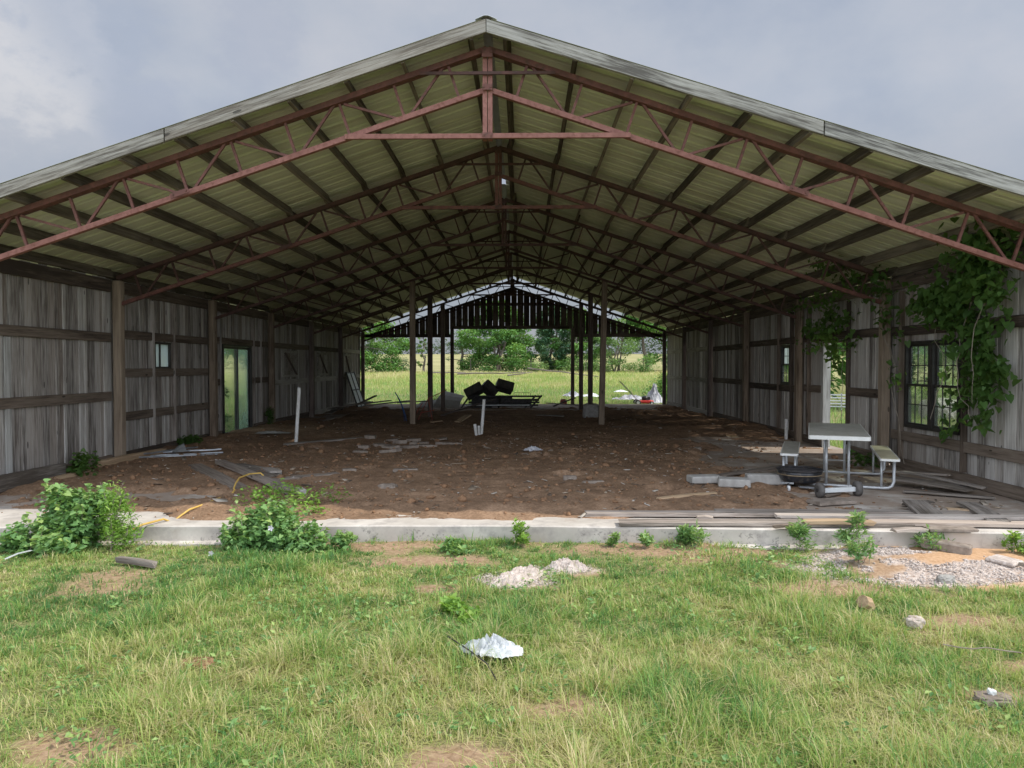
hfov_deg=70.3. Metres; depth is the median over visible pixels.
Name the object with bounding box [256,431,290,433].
plastic scrap
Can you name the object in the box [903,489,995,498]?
slat
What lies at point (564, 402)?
dark board
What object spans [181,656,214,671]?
dirt clod
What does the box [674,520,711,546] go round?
weed
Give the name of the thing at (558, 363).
leafy tree
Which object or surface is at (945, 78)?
sky
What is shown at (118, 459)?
timber
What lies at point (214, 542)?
footing toe
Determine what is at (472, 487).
floor litter
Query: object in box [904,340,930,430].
window
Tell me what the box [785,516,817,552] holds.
weed
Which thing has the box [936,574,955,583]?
concrete lump
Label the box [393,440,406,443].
rubble stone
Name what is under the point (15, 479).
timber
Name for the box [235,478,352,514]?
sprawling weed
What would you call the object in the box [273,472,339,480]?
weathered board
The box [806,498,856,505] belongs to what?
plank
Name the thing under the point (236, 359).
sliding door
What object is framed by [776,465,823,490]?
round grill
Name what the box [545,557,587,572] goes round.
broken concrete
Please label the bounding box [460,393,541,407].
bench frame
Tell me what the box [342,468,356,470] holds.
concrete block
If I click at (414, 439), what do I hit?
rubble stone
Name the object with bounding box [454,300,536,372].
spreading tree
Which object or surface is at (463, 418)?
tan board
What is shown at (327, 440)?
tan board
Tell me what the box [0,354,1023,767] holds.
ground
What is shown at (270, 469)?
weathered board
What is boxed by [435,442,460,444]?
rubble stone
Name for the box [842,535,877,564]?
weed
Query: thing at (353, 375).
door panel
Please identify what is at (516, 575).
broken concrete
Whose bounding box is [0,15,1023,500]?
barn
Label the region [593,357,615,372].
scrub bush
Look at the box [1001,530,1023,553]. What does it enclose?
weed
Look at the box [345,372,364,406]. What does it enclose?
storm door
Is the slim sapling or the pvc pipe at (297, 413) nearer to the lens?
the pvc pipe at (297, 413)
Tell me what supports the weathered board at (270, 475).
on the dirt floor
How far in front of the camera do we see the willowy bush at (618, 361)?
72.13 m
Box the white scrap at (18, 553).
[5,550,32,558]
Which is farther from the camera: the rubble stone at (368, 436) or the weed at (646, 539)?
the rubble stone at (368, 436)
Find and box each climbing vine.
[778,255,910,463]
[796,304,862,422]
[898,217,1023,443]
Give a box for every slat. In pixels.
[868,469,951,475]
[900,471,986,488]
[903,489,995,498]
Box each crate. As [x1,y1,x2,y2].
[463,381,483,400]
[482,379,499,398]
[495,378,514,394]
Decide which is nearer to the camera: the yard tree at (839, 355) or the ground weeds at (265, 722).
the ground weeds at (265, 722)
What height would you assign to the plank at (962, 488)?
0.060 m
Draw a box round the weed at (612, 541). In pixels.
[604,531,620,546]
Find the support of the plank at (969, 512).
on the concrete slab
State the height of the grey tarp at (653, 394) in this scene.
0.861 m
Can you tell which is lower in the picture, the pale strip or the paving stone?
the paving stone
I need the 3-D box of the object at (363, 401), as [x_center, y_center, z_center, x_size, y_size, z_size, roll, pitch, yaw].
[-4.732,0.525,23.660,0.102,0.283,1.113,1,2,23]
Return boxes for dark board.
[536,414,564,416]
[546,402,578,405]
[553,397,575,406]
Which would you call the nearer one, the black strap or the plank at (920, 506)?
the black strap
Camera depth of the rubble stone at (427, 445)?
13.26 m
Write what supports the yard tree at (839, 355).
on the ground at (834, 586)
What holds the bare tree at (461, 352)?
on the ground at (834, 586)
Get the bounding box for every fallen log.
[457,372,524,374]
[507,372,531,375]
[527,367,598,376]
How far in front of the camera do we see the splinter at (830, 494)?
8.56 m
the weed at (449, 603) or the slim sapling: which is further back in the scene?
the slim sapling
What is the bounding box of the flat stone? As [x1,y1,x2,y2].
[969,690,1016,707]
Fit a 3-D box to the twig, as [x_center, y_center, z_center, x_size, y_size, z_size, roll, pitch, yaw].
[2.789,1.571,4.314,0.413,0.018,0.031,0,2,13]
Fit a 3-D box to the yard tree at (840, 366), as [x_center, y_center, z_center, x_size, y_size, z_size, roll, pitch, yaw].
[12.914,-1.557,30.096,7.105,5.180,6.210,0,1,1]
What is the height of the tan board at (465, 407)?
0.332 m
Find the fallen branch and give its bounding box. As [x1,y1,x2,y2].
[115,556,157,567]
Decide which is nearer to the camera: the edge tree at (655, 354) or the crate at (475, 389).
the crate at (475, 389)
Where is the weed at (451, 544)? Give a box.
[436,536,466,554]
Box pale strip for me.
[464,405,529,405]
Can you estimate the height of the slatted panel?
0.670 m
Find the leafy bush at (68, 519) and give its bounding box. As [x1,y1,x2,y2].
[0,478,117,557]
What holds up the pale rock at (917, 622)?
on the ground at (834, 586)
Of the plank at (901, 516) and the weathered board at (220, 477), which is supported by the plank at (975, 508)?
the plank at (901, 516)
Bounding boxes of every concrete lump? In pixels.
[582,403,598,417]
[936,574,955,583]
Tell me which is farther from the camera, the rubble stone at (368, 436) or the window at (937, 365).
the rubble stone at (368, 436)
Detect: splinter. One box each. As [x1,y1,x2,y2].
[696,515,712,518]
[772,524,792,528]
[824,492,840,496]
[862,509,912,511]
[890,527,928,532]
[923,526,978,531]
[945,507,968,510]
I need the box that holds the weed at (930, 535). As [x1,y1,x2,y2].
[909,524,955,550]
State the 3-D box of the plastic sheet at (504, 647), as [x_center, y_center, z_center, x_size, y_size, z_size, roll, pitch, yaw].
[-0.122,1.538,4.311,0.392,0.130,0.186,0,1,1]
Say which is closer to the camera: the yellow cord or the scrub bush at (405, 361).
the yellow cord
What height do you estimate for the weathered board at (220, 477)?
0.048 m
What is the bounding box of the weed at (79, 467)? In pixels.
[66,448,101,476]
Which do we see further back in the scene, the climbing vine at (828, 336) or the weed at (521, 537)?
the climbing vine at (828, 336)
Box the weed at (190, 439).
[177,434,202,444]
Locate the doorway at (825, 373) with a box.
[820,340,846,453]
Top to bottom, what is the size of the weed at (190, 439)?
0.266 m
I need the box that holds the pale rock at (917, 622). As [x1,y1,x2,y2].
[902,615,925,629]
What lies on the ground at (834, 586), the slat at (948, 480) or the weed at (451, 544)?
the weed at (451, 544)
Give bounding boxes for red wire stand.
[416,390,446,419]
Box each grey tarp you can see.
[612,394,641,399]
[647,383,661,402]
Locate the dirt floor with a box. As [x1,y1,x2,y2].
[0,404,899,520]
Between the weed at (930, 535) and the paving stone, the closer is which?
the paving stone
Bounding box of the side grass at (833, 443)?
[830,390,845,448]
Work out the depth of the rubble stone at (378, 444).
13.45 m
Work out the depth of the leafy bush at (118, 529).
6.75 m
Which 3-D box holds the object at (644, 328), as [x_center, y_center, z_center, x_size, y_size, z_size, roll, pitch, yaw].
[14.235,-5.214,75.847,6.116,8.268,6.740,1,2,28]
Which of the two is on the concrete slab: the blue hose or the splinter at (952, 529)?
the splinter at (952, 529)
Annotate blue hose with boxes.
[395,392,406,420]
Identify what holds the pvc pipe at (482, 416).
on the dirt floor
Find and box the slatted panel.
[830,393,844,409]
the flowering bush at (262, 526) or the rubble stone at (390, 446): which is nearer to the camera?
the flowering bush at (262, 526)
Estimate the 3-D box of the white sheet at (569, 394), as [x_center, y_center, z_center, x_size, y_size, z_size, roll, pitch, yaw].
[2.875,0.469,34.352,0.997,0.321,0.628,0,1,1]
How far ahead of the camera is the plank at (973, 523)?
6.98 m
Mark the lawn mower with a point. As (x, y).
(646, 399)
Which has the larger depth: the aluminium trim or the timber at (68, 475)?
the aluminium trim
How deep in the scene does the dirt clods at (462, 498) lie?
10.24 m
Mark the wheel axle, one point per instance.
(821, 490)
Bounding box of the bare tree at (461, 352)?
[445,330,473,370]
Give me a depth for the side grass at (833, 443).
23.21 m
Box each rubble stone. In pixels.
[353,450,367,452]
[358,445,369,448]
[364,434,375,438]
[373,443,387,446]
[379,448,401,452]
[382,444,399,448]
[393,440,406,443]
[400,445,418,448]
[406,438,420,441]
[409,441,428,444]
[417,444,436,447]
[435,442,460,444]
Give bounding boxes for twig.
[943,644,1021,652]
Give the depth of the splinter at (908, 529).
6.69 m
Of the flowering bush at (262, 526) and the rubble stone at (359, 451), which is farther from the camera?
the rubble stone at (359, 451)
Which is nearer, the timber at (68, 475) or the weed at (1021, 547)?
the weed at (1021, 547)
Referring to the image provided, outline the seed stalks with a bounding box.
[0,549,1023,767]
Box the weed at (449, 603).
[437,592,482,624]
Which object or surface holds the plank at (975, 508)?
on the plank at (973, 523)
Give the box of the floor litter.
[16,407,1003,518]
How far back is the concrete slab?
7.17 m
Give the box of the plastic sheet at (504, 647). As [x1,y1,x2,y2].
[459,633,522,658]
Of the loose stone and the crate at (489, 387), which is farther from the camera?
the crate at (489, 387)
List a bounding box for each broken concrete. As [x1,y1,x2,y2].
[490,564,543,588]
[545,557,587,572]
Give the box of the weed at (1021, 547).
[1005,542,1023,554]
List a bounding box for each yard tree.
[785,342,845,398]
[834,344,845,363]
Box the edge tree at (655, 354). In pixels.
[643,325,666,363]
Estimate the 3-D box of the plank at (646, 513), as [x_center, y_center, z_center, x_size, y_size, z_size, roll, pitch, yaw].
[2.520,1.333,7.443,3.561,0.041,0.159,0,1,2]
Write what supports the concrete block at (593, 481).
on the dirt floor
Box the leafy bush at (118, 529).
[91,480,153,550]
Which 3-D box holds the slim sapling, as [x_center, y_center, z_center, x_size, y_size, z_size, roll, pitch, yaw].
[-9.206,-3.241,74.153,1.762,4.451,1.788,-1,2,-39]
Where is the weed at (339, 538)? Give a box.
[330,529,358,548]
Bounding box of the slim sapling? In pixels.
[416,338,427,371]
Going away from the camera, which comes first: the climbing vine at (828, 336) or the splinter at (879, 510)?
the splinter at (879, 510)
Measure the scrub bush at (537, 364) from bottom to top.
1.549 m
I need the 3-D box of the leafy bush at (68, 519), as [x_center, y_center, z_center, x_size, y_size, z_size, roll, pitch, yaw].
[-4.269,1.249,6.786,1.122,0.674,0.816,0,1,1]
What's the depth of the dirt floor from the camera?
10.67 m
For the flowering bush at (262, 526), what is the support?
on the ground at (834, 586)
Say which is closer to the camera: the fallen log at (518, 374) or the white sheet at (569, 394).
the white sheet at (569, 394)
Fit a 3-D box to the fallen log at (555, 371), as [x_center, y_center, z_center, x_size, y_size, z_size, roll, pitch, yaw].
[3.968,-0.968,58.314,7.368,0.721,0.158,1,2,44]
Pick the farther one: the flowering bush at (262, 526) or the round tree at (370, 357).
the round tree at (370, 357)
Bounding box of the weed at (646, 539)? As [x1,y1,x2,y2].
[637,529,656,548]
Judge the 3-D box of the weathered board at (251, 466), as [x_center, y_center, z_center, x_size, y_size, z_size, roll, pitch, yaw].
[-3.820,1.224,10.641,0.983,0.035,0.229,1,2,44]
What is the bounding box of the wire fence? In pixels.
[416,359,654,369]
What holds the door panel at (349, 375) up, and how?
in the storm door at (354, 385)
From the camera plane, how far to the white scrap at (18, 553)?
6.39 m
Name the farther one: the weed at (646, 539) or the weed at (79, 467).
the weed at (79, 467)
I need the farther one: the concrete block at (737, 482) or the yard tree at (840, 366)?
the yard tree at (840, 366)
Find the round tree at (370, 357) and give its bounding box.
[360,321,409,371]
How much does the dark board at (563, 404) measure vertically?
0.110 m
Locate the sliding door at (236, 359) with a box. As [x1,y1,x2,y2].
[222,344,252,433]
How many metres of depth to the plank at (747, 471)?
10.11 m
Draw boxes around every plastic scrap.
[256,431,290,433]
[524,446,541,450]
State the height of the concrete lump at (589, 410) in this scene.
0.530 m
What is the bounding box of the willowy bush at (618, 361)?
[586,318,641,371]
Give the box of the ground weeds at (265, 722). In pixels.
[0,538,1023,767]
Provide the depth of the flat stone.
3.76 m
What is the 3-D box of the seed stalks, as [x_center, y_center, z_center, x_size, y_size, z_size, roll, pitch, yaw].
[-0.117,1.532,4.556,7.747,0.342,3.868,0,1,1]
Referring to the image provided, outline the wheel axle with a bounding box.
[814,481,862,497]
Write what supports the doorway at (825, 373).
in the barn
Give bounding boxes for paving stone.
[985,554,1023,567]
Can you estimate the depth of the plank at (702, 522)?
6.99 m
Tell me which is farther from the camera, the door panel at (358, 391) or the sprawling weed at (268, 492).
the door panel at (358, 391)
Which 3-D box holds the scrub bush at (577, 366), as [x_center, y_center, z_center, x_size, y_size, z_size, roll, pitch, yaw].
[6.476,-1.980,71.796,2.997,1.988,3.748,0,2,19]
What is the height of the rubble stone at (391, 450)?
0.094 m
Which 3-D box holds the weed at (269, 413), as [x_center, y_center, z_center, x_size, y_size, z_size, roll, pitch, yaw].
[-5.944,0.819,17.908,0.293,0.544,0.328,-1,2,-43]
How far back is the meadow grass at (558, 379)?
50.30 m
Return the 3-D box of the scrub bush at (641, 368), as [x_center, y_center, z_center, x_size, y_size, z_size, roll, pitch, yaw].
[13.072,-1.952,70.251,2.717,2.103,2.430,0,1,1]
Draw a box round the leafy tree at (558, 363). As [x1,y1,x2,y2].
[548,307,609,370]
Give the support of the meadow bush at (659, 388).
on the ground at (834, 586)
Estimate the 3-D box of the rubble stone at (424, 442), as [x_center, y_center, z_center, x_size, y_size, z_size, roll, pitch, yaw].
[-1.750,1.125,13.739,0.390,0.066,0.142,-1,2,-32]
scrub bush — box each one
[393,356,409,370]
[523,360,549,372]
[560,354,587,372]
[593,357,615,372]
[634,353,659,372]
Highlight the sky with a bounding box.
[0,0,1023,353]
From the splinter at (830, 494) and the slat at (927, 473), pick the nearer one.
the splinter at (830, 494)
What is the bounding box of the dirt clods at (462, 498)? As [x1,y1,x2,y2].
[1,406,990,518]
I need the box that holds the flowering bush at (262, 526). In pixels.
[208,495,332,555]
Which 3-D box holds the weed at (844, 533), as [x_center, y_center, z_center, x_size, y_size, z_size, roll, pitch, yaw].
[3.111,1.345,6.661,0.337,0.405,0.276,0,1,1]
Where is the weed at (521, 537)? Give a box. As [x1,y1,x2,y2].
[510,516,531,547]
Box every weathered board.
[188,463,246,489]
[215,460,299,493]
[237,463,263,470]
[250,469,279,477]
[262,467,281,472]
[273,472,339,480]
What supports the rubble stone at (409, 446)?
on the dirt floor
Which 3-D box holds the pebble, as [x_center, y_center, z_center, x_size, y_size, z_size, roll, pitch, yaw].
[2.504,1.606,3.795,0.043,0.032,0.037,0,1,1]
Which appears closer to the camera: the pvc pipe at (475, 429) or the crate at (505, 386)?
the pvc pipe at (475, 429)
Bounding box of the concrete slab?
[0,404,1023,548]
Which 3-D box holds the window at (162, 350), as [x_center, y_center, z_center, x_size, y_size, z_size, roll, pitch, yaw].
[-6.285,-0.509,13.021,0.080,0.470,0.580,0,1,1]
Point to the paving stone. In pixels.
(1004, 560)
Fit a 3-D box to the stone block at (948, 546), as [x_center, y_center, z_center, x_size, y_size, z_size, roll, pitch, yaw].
[3.944,1.474,6.612,0.403,0.112,0.150,1,2,39]
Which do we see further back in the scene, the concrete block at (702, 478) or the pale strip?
the pale strip
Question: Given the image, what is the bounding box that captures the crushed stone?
[472,546,1023,587]
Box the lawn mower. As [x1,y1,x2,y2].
[619,381,653,403]
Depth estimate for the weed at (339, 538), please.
6.77 m
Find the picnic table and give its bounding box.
[780,423,899,489]
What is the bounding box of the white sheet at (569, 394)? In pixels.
[562,391,578,396]
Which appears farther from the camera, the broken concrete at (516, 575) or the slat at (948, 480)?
the slat at (948, 480)
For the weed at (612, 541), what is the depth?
6.84 m
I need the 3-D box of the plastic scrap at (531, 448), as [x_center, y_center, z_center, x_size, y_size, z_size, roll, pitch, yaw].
[0.366,1.116,12.616,0.353,0.094,0.212,0,1,1]
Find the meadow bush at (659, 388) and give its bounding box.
[641,370,666,399]
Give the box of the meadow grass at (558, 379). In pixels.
[360,369,666,403]
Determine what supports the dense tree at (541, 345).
on the ground at (834, 586)
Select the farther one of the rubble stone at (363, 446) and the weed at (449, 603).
the rubble stone at (363, 446)
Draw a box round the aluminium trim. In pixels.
[139,443,222,457]
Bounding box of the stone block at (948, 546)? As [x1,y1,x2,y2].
[919,536,972,554]
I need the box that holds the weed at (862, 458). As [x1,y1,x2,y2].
[846,449,879,467]
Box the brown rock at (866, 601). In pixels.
[856,595,875,610]
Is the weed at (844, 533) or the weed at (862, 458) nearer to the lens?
the weed at (844, 533)
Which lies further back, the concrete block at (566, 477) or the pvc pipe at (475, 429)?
the pvc pipe at (475, 429)
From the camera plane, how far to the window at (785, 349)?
15.87 m
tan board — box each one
[283,437,362,444]
[441,399,495,415]
[454,415,470,422]
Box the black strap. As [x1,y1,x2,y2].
[447,636,496,680]
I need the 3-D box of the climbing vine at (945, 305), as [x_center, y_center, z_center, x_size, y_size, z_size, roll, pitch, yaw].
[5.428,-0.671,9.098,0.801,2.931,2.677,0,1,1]
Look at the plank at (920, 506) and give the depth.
7.55 m
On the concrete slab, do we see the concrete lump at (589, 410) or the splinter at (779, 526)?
the splinter at (779, 526)
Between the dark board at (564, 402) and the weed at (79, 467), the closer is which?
the weed at (79, 467)
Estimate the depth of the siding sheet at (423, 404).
26.89 m
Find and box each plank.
[584,510,914,516]
[618,519,914,527]
[656,492,716,498]
[714,509,1023,514]
[717,464,792,476]
[774,513,1023,519]
[802,518,875,525]
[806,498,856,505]
[868,519,1023,527]
[890,476,976,491]
[902,499,942,513]
[956,501,1010,521]
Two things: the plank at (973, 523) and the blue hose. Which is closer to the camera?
the plank at (973, 523)
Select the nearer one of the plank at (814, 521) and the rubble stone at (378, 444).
the plank at (814, 521)
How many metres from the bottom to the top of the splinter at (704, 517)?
0.035 m
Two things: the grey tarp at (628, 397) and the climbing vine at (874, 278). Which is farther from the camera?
the grey tarp at (628, 397)
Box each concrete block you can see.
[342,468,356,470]
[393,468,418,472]
[563,475,576,480]
[582,480,603,483]
[686,474,719,483]
[718,476,750,487]
[745,473,783,484]
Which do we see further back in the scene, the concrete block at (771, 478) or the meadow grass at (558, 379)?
the meadow grass at (558, 379)
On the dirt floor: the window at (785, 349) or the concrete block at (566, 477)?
the concrete block at (566, 477)
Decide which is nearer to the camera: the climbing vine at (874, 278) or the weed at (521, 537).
the weed at (521, 537)
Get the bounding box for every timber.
[0,463,65,492]
[50,469,93,478]
[96,448,166,466]
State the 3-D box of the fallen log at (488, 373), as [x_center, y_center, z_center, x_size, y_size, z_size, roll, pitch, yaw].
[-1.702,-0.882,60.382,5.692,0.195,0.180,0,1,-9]
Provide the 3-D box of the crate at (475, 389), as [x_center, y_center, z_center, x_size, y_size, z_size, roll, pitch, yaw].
[-1.401,0.264,26.851,0.773,0.736,0.616,0,1,1]
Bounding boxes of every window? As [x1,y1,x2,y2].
[155,342,170,368]
[780,344,789,384]
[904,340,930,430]
[929,339,960,434]
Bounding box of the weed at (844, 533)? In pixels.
[831,509,873,543]
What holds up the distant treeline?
on the ground at (834, 586)
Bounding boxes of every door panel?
[347,373,354,388]
[351,373,358,388]
[353,390,360,405]
[357,390,363,404]
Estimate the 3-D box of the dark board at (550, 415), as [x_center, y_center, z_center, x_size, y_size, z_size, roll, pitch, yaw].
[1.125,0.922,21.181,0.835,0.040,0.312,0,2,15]
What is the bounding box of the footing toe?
[83,540,909,549]
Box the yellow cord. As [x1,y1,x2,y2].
[133,472,263,528]
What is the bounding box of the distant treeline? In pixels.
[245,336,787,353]
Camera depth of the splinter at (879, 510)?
7.54 m
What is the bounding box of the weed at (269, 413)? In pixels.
[264,406,274,423]
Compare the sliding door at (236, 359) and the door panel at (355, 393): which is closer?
the sliding door at (236, 359)
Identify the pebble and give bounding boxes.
[987,688,996,694]
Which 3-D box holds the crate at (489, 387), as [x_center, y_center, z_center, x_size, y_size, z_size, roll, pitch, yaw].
[-0.839,0.189,26.843,0.646,0.754,0.629,-1,2,-24]
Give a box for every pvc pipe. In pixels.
[294,387,300,441]
[473,424,477,435]
[480,399,485,433]
[784,419,787,438]
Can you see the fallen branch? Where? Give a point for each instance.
(137, 561)
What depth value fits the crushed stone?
6.05 m
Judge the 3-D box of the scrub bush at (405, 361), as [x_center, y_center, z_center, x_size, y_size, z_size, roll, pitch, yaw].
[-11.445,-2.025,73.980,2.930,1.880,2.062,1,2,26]
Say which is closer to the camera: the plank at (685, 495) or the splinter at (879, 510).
the splinter at (879, 510)
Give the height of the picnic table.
0.698 m
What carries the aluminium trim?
on the dirt floor
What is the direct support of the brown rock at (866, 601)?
on the ground at (834, 586)
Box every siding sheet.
[417,400,435,406]
[433,391,463,407]
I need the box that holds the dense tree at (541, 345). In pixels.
[523,306,576,370]
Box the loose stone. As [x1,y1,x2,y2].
[378,483,397,488]

